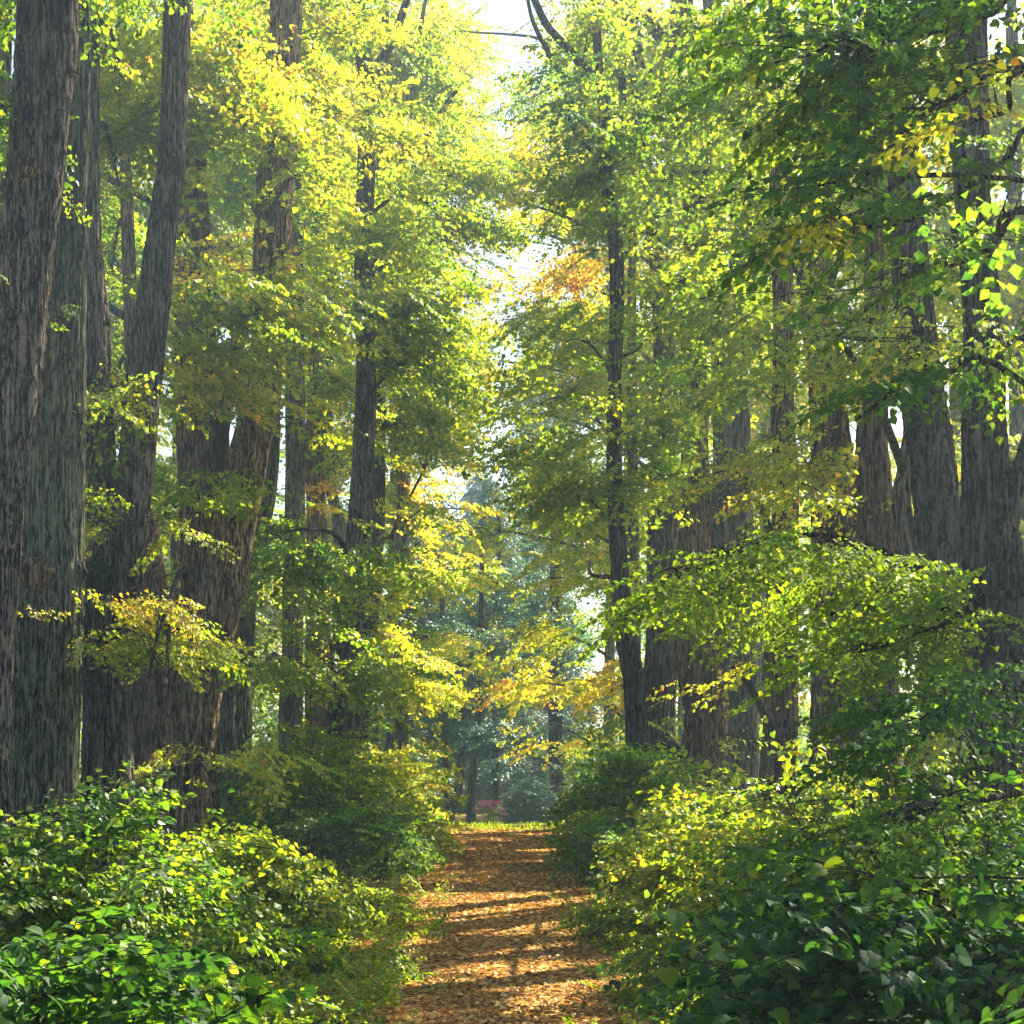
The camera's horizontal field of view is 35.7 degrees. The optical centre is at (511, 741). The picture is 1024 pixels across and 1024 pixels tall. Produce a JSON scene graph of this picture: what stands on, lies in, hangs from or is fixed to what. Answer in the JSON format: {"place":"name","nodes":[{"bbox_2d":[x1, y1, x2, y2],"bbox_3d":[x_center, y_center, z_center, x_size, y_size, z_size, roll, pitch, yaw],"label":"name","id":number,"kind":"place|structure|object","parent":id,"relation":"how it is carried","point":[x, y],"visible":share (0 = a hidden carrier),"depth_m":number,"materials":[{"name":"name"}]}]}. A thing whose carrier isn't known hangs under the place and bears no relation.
{"place":"outdoors","nodes":[
{"label":"outdoors","id":0,"kind":"place"},
{"bbox_2d":[24,772,807,997],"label":"ground","id":1,"kind":"structure","parent":0,"point":[461,817],"depth_m":88.90,"materials":[{"name":"brown soil"}]},
{"bbox_2d":[0,0,122,228],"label":"linden tree","id":2,"kind":"object","parent":1,"relation":"on","point":[7,60],"visible":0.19,"depth_m":26.90,"materials":[{"name":"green plant"}]},
{"bbox_2d":[11,0,215,526],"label":"linden tree","id":3,"kind":"object","parent":1,"relation":"on","point":[142,211],"visible":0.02,"depth_m":61.32,"materials":[{"name":"plant"}]},
{"bbox_2d":[10,0,231,890],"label":"linden tree","id":4,"kind":"object","parent":1,"relation":"on","point":[45,727],"visible":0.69,"depth_m":26.63,"materials":[{"name":"brown plant"}]},
{"bbox_2d":[0,0,259,931],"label":"linden tree","id":5,"kind":"object","parent":1,"relation":"on","point":[44,77],"visible":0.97,"depth_m":21.76,"materials":[{"name":"grey plant"}]},
{"bbox_2d":[0,900,315,1023],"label":"shrub","id":6,"kind":"object","parent":1,"relation":"on","point":[70,1001],"visible":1,"depth_m":9.18,"materials":[{"name":"green plant"}]},
{"bbox_2d":[100,1,217,835],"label":"linden tree","id":7,"kind":"object","parent":1,"relation":"on","point":[148,718],"visible":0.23,"depth_m":45.84,"materials":[{"name":"brown plant"}]},
{"bbox_2d":[70,0,254,874],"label":"linden tree","id":8,"kind":"object","parent":1,"relation":"on","point":[118,491],"visible":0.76,"depth_m":29.78,"materials":[{"name":"grey plant"}]},
{"bbox_2d":[0,750,342,1017],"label":"shrub","id":9,"kind":"object","parent":1,"relation":"on","point":[41,895],"visible":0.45,"depth_m":14.17,"materials":[{"name":"green plant"}]},
{"bbox_2d":[17,0,352,849],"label":"linden tree","id":10,"kind":"object","parent":1,"relation":"on","point":[207,398],"visible":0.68,"depth_m":32.10,"materials":[{"name":"green plant"}]},
{"bbox_2d":[26,921,344,1023],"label":"shrub","id":11,"kind":"object","parent":1,"relation":"on","point":[268,1018],"visible":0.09,"depth_m":13.57,"materials":[{"name":"green plant"}]},
{"bbox_2d":[79,98,304,705],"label":"linden tree","id":12,"kind":"object","parent":1,"relation":"on","point":[272,616],"visible":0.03,"depth_m":88.48,"materials":[{"name":"grey plant"}]},
{"bbox_2d":[113,0,303,603],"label":"linden tree","id":13,"kind":"object","parent":1,"relation":"on","point":[216,223],"visible":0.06,"depth_m":65.21,"materials":[{"name":"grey plant"}]},
{"bbox_2d":[159,0,349,427],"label":"linden tree","id":14,"kind":"object","parent":1,"relation":"on","point":[256,25],"visible":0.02,"depth_m":69.67,"materials":[{"name":"green plant"}]},
{"bbox_2d":[142,815,412,940],"bbox_3d":[-3.841,2.238,23.011,4.385,2.539,4.346,0,0,43],"label":"shrub","id":15,"kind":"object","parent":1,"relation":"on","point":[291,888],"visible":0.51,"depth_m":22.40,"materials":[{"name":"green plant"}]},
{"bbox_2d":[199,33,355,831],"bbox_3d":[-7.549,-8.369,47.932,5.644,23.735,7.065,0,0,-12],"label":"linden tree","id":16,"kind":"object","parent":1,"relation":"on","point":[235,718],"visible":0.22,"depth_m":44.82,"materials":[{"name":"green plant"}]},
{"bbox_2d":[165,907,389,989],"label":"shrub","id":17,"kind":"object","parent":1,"relation":"on","point":[295,955],"visible":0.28,"depth_m":18.16,"materials":[{"name":"green plant"}]},
{"bbox_2d":[218,734,339,844],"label":"shrub","id":18,"kind":"object","parent":1,"relation":"on","point":[240,801],"visible":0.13,"depth_m":40.47,"materials":[{"name":"green plant"}]},
{"bbox_2d":[134,0,453,866],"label":"linden tree","id":19,"kind":"object","parent":1,"relation":"on","point":[192,722],"visible":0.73,"depth_m":34.44,"materials":[{"name":"green plant"}]},
{"bbox_2d":[228,0,405,554],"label":"linden tree","id":20,"kind":"object","parent":1,"relation":"on","point":[330,526],"visible":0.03,"depth_m":77.43,"materials":[{"name":"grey plant"}]},
{"bbox_2d":[212,716,436,862],"bbox_3d":[-4.497,1.462,37.139,4.940,4.136,4.655,0,0,32],"label":"shrub","id":21,"kind":"object","parent":1,"relation":"on","point":[278,815],"visible":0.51,"depth_m":36.57,"materials":[{"name":"green plant"}]},
{"bbox_2d":[301,133,357,639],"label":"linden tree","id":22,"kind":"object","parent":1,"relation":"on","point":[338,524],"visible":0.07,"depth_m":65.75,"materials":[{"name":"grey plant"}]},
{"bbox_2d":[277,67,399,808],"bbox_3d":[-6.577,-10.569,56.709,5.177,27.266,5.756,0,0,-25],"label":"linden tree","id":23,"kind":"object","parent":1,"relation":"on","point":[318,477],"visible":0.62,"depth_m":56.59,"materials":[{"name":"brown plant"}]},
{"bbox_2d":[270,1001,413,1023],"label":"shrub","id":24,"kind":"object","parent":1,"relation":"on","point":[333,1019],"visible":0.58,"depth_m":13.84,"materials":[{"name":"green plant"}]},
{"bbox_2d":[272,787,446,878],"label":"shrub","id":25,"kind":"object","parent":1,"relation":"on","point":[374,838],"visible":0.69,"depth_m":32.62,"materials":[{"name":"green plant"}]},
{"bbox_2d":[216,0,510,801],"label":"linden tree","id":26,"kind":"object","parent":1,"relation":"on","point":[350,663],"visible":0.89,"depth_m":40.85,"materials":[{"name":"green plant"}]},
{"bbox_2d":[314,875,447,926],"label":"shrub","id":27,"kind":"object","parent":1,"relation":"on","point":[382,897],"visible":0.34,"depth_m":24.73,"materials":[{"name":"green plant"}]},
{"bbox_2d":[306,716,474,858],"bbox_3d":[-3.045,1.447,39.031,4.295,4.170,3.835,0,0,0],"label":"shrub","id":28,"kind":"object","parent":1,"relation":"on","point":[421,811],"visible":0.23,"depth_m":38.41,"materials":[{"name":"green plant"}]},
{"bbox_2d":[1,810,808,1023],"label":"undergrowth","id":29,"kind":"object","parent":1,"relation":"on","point":[376,984],"visible":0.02,"depth_m":17.93,"materials":[{"name":"green plant"}]},
{"bbox_2d":[364,742,455,819],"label":"shrub","id":30,"kind":"object","parent":1,"relation":"on","point":[418,766],"visible":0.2,"depth_m":49.84,"materials":[{"name":"green plant"}]},
{"bbox_2d":[334,0,502,752],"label":"linden tree","id":31,"kind":"object","parent":1,"relation":"on","point":[478,36],"visible":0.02,"depth_m":94.62,"materials":[{"name":"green plant"}]},
{"bbox_2d":[334,0,515,772],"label":"linden tree","id":32,"kind":"object","parent":1,"relation":"on","point":[389,495],"visible":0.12,"depth_m":81.81,"materials":[{"name":"green plant"}]},
{"bbox_2d":[368,570,504,800],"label":"linden tree","id":33,"kind":"object","parent":1,"relation":"on","point":[428,610],"depth_m":94.56,"materials":[{"name":"green plant"}]},
{"bbox_2d":[370,537,507,778],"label":"linden tree","id":34,"kind":"object","parent":1,"relation":"on","point":[422,619],"visible":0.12,"depth_m":89.51,"materials":[{"name":"green plant"}]},
{"bbox_2d":[383,568,504,822],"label":"linden tree","id":35,"kind":"object","parent":1,"relation":"on","point":[453,806],"visible":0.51,"depth_m":83.74,"materials":[{"name":"green plant"}]},
{"bbox_2d":[79,790,810,877],"bbox_3d":[0.071,2.020,42.443,55.738,2.363,27.297,0,0,0],"label":"ground cover","id":36,"kind":"object","parent":1,"relation":"on","point":[383,851],"visible":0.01,"depth_m":33.91,"materials":[{"name":"green plant"}]},
{"bbox_2d":[380,528,514,805],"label":"spruce tree","id":37,"kind":"object","parent":1,"relation":"on","point":[446,534],"visible":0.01,"depth_m":110.33,"materials":[{"name":"green plant"}]},
{"bbox_2d":[370,86,556,784],"bbox_3d":[-2.530,-10.854,60.198,6.990,28.174,6.604,0,0,-38],"label":"linden tree","id":38,"kind":"object","parent":1,"relation":"on","point":[404,488],"visible":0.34,"depth_m":59.78,"materials":[{"name":"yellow plant"}]},
{"bbox_2d":[428,454,548,796],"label":"spruce tree","id":39,"kind":"object","parent":1,"relation":"on","point":[471,493],"visible":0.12,"depth_m":124.40,"materials":[{"name":"green plant"}]},
{"bbox_2d":[468,800,508,823],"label":"flower bush","id":40,"kind":"object","parent":1,"relation":"on","point":[486,803],"visible":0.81,"depth_m":76.43,"materials":[{"name":"pink plant"}]},
{"bbox_2d":[414,514,564,814],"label":"linden tree","id":41,"kind":"object","parent":1,"relation":"on","point":[498,712],"visible":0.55,"depth_m":91.40,"materials":[{"name":"green plant"}]},
{"bbox_2d":[423,473,563,811],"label":"spruce tree","id":42,"kind":"object","parent":1,"relation":"on","point":[484,785],"visible":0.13,"depth_m":102.60,"materials":[{"name":"green plant"}]},
{"bbox_2d":[79,432,919,810],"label":"woods","id":43,"kind":"object","parent":1,"relation":"on","point":[261,720],"depth_m":87.28,"materials":[{"name":"green plant"}]},
{"bbox_2d":[446,525,560,823],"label":"linden tree","id":44,"kind":"object","parent":1,"relation":"on","point":[481,728],"visible":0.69,"depth_m":81.70,"materials":[{"name":"green plant"}]},
{"bbox_2d":[489,775,563,823],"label":"shrub","id":45,"kind":"object","parent":1,"relation":"on","point":[526,813],"visible":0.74,"depth_m":78.65,"materials":[{"name":"green plant"}]},
{"bbox_2d":[457,523,601,807],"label":"spruce tree","id":46,"kind":"object","parent":1,"relation":"on","point":[569,675],"visible":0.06,"depth_m":106.57,"materials":[{"name":"green plant"}]},
{"bbox_2d":[427,1,651,770],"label":"linden tree","id":47,"kind":"object","parent":1,"relation":"on","point":[567,279],"visible":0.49,"depth_m":51.65,"materials":[{"name":"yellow plant"}]},
{"bbox_2d":[417,0,672,715],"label":"linden tree","id":48,"kind":"object","parent":1,"relation":"on","point":[472,549],"visible":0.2,"depth_m":65.82,"materials":[{"name":"green plant"}]},
{"bbox_2d":[472,532,622,818],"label":"linden tree","id":49,"kind":"object","parent":1,"relation":"on","point":[556,716],"visible":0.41,"depth_m":87.63,"materials":[{"name":"green plant"}]},
{"bbox_2d":[499,290,598,800],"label":"spruce tree","id":50,"kind":"object","parent":1,"relation":"on","point":[526,509],"visible":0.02,"depth_m":117.19,"materials":[{"name":"green plant"}]},
{"bbox_2d":[536,809,620,870],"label":"shrub","id":51,"kind":"object","parent":1,"relation":"on","point":[562,852],"visible":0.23,"depth_m":33.85,"materials":[{"name":"green plant"}]},
{"bbox_2d":[495,0,679,745],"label":"linden tree","id":52,"kind":"object","parent":1,"relation":"on","point":[609,648],"visible":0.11,"depth_m":77.80,"materials":[{"name":"green plant"}]},
{"bbox_2d":[551,741,624,833],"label":"shrub","id":53,"kind":"object","parent":1,"relation":"on","point":[563,793],"visible":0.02,"depth_m":46.83,"materials":[{"name":"green plant"}]},
{"bbox_2d":[445,0,741,798],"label":"linden tree","id":54,"kind":"object","parent":1,"relation":"on","point":[565,498],"visible":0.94,"depth_m":37.66,"materials":[{"name":"green plant"}]},
{"bbox_2d":[505,0,702,753],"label":"linden tree","id":55,"kind":"object","parent":1,"relation":"on","point":[649,4],"visible":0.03,"depth_m":91.55,"materials":[{"name":"green plant"}]},
{"bbox_2d":[545,885,663,944],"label":"shrub","id":56,"kind":"object","parent":1,"relation":"on","point":[586,915],"visible":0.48,"depth_m":22.79,"materials":[{"name":"green plant"}]},
{"bbox_2d":[550,803,671,887],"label":"shrub","id":57,"kind":"object","parent":1,"relation":"on","point":[597,837],"visible":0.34,"depth_m":30.80,"materials":[{"name":"green plant"}]},
{"bbox_2d":[536,736,727,860],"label":"shrub","id":58,"kind":"object","parent":1,"relation":"on","point":[625,763],"visible":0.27,"depth_m":35.10,"materials":[{"name":"green plant"}]},
{"bbox_2d":[518,0,746,789],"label":"linden tree","id":59,"kind":"object","parent":1,"relation":"on","point":[659,668],"visible":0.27,"depth_m":44.79,"materials":[{"name":"green plant"}]},
{"bbox_2d":[542,0,766,744],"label":"linden tree","id":60,"kind":"object","parent":1,"relation":"on","point":[680,710],"visible":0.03,"depth_m":71.80,"materials":[{"name":"green plant"}]},
{"bbox_2d":[575,0,803,798],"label":"linden tree","id":61,"kind":"object","parent":1,"relation":"on","point":[699,735],"visible":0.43,"depth_m":41.46,"materials":[{"name":"green plant"}]},
{"bbox_2d":[597,892,793,1013],"bbox_3d":[2.642,2.471,17.010,3.510,1.689,3.042,0,0,0],"label":"shrub","id":62,"kind":"object","parent":1,"relation":"on","point":[657,945],"visible":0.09,"depth_m":16.79,"materials":[{"name":"green plant"}]},
{"bbox_2d":[595,929,795,1023],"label":"shrub","id":63,"kind":"object","parent":1,"relation":"on","point":[641,1001],"visible":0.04,"depth_m":12.69,"materials":[{"name":"green plant"}]},
{"bbox_2d":[588,765,825,888],"bbox_3d":[3.825,1.997,29.958,4.927,3.178,4.290,0,0,30],"label":"shrub","id":64,"kind":"object","parent":1,"relation":"on","point":[699,793],"visible":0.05,"depth_m":29.52,"materials":[{"name":"green plant"}]},
{"bbox_2d":[585,783,847,949],"bbox_3d":[3.343,2.144,22.114,4.905,3.171,4.079,0,0,0],"label":"shrub","id":65,"kind":"object","parent":1,"relation":"on","point":[651,879],"visible":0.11,"depth_m":21.70,"materials":[{"name":"green plant"}]},
{"bbox_2d":[639,0,805,812],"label":"linden tree","id":66,"kind":"object","parent":1,"relation":"on","point":[738,431],"visible":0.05,"depth_m":49.58,"materials":[{"name":"plant"}]},
{"bbox_2d":[656,0,836,809],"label":"linden tree","id":67,"kind":"object","parent":1,"relation":"on","point":[718,534],"visible":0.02,"depth_m":47.79,"materials":[{"name":"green plant"}]},
{"bbox_2d":[562,0,949,818],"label":"linden tree","id":68,"kind":"object","parent":1,"relation":"on","point":[776,710],"visible":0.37,"depth_m":32.72,"materials":[{"name":"green plant"}]},
{"bbox_2d":[651,0,860,756],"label":"linden tree","id":69,"kind":"object","parent":1,"relation":"on","point":[758,405],"visible":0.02,"depth_m":69.65,"materials":[{"name":"green plant"}]},
{"bbox_2d":[613,743,910,971],"bbox_3d":[3.232,1.680,17.677,4.227,3.341,3.539,0,0,0],"label":"shrub","id":70,"kind":"object","parent":1,"relation":"on","point":[710,823],"visible":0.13,"depth_m":17.76,"materials":[{"name":"green plant"}]},
{"bbox_2d":[555,349,1023,968],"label":"linden tree","id":71,"kind":"object","parent":1,"relation":"on","point":[889,831],"visible":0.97,"depth_m":11.42,"materials":[{"name":"green plant"}]},
{"bbox_2d":[597,56,1022,714],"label":"linden tree","id":72,"kind":"object","parent":1,"relation":"on","point":[797,440],"visible":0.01,"depth_m":87.81,"materials":[{"name":"green plant"}]},
{"bbox_2d":[708,0,945,518],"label":"linden tree","id":73,"kind":"object","parent":1,"relation":"on","point":[851,418],"visible":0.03,"depth_m":58.48,"materials":[{"name":"green plant"}]},
{"bbox_2d":[638,1,1023,823],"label":"linden tree","id":74,"kind":"object","parent":1,"relation":"on","point":[874,457],"visible":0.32,"depth_m":25.72,"materials":[{"name":"green plant"}]},
{"bbox_2d":[648,0,1023,357],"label":"linden tree","id":75,"kind":"object","parent":1,"relation":"on","point":[886,39],"visible":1,"depth_m":9.30,"materials":[{"name":"green plant"}]},
{"bbox_2d":[651,821,1023,1023],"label":"shrub","id":76,"kind":"object","parent":1,"relation":"on","point":[870,963],"visible":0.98,"depth_m":8.60,"materials":[{"name":"green plant"}]},
{"bbox_2d":[659,1,1023,822],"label":"linden tree","id":77,"kind":"object","parent":1,"relation":"on","point":[833,473],"visible":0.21,"depth_m":27.02,"materials":[{"name":"green plant"}]},
{"bbox_2d":[683,751,1023,1013],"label":"shrub","id":78,"kind":"object","parent":1,"relation":"on","point":[915,786],"visible":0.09,"depth_m":11.27,"materials":[{"name":"green plant"}]},
{"bbox_2d":[684,0,1023,822],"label":"linden tree","id":79,"kind":"object","parent":1,"relation":"on","point":[926,482],"visible":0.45,"depth_m":23.62,"materials":[{"name":"green plant"}]},
{"bbox_2d":[769,0,1023,916],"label":"linden tree","id":80,"kind":"object","parent":1,"relation":"on","point":[992,486],"visible":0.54,"depth_m":19.68,"materials":[{"name":"green plant"}]},
{"bbox_2d":[834,0,1023,501],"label":"linden tree","id":81,"kind":"object","parent":1,"relation":"on","point":[943,222],"visible":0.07,"depth_m":51.26,"materials":[{"name":"green plant"}]},
{"bbox_2d":[862,0,1023,547],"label":"linden tree","id":82,"kind":"object","parent":1,"relation":"on","point":[1016,426],"visible":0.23,"depth_m":43.82,"materials":[{"name":"green plant"}]},
{"bbox_2d":[920,2,1023,361],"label":"linden tree","id":83,"kind":"object","parent":1,"relation":"on","point":[1000,131],"visible":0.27,"depth_m":41.95,"materials":[{"name":"green plant"}]},
{"bbox_2d":[924,945,1023,1023],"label":"shrub","id":84,"kind":"object","parent":1,"relation":"on","point":[1013,997],"visible":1,"depth_m":5.37,"materials":[{"name":"green plant"}]},
{"bbox_2d":[296,834,662,1023],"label":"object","id":85,"kind":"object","parent":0,"point":[502,907],"depth_m":28.04,"materials":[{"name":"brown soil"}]},
{"bbox_2d":[300,845,663,1023],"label":"twig litter","id":86,"kind":"object","parent":85,"relation":"on","point":[498,953],"visible":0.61,"depth_m":20.33,"materials":[{"name":"brown plant"}]},
{"bbox_2d":[276,825,688,1023],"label":"fallen leaves","id":87,"kind":"object","parent":85,"relation":"on","point":[457,1008],"visible":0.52,"depth_m":21.30,"materials":[{"name":"brown plant"}]},
{"bbox_2d":[10,0,1023,768],"label":"sky","id":88,"kind":"structure","parent":0,"point":[510,14],"materials":[{"name":"white"}]},
{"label":"lawn","id":89,"kind":"structure","parent":0,"visible":0},
{"bbox_2d":[216,0,408,792],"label":"linden tree","id":90,"kind":"object","parent":89,"relation":"on","point":[295,483],"visible":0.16,"depth_m":51.75,"materials":[{"name":"green plant"}]},
{"bbox_2d":[295,0,554,784],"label":"linden tree","id":91,"kind":"object","parent":89,"relation":"on","point":[426,66],"visible":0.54,"depth_m":49.65,"materials":[{"name":"green plant"}]},
{"bbox_2d":[433,820,565,830],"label":"grass","id":92,"kind":"structure","parent":89,"relation":"on","point":[489,825],"depth_m":50.61,"materials":[{"name":"green plant"}]}
]}

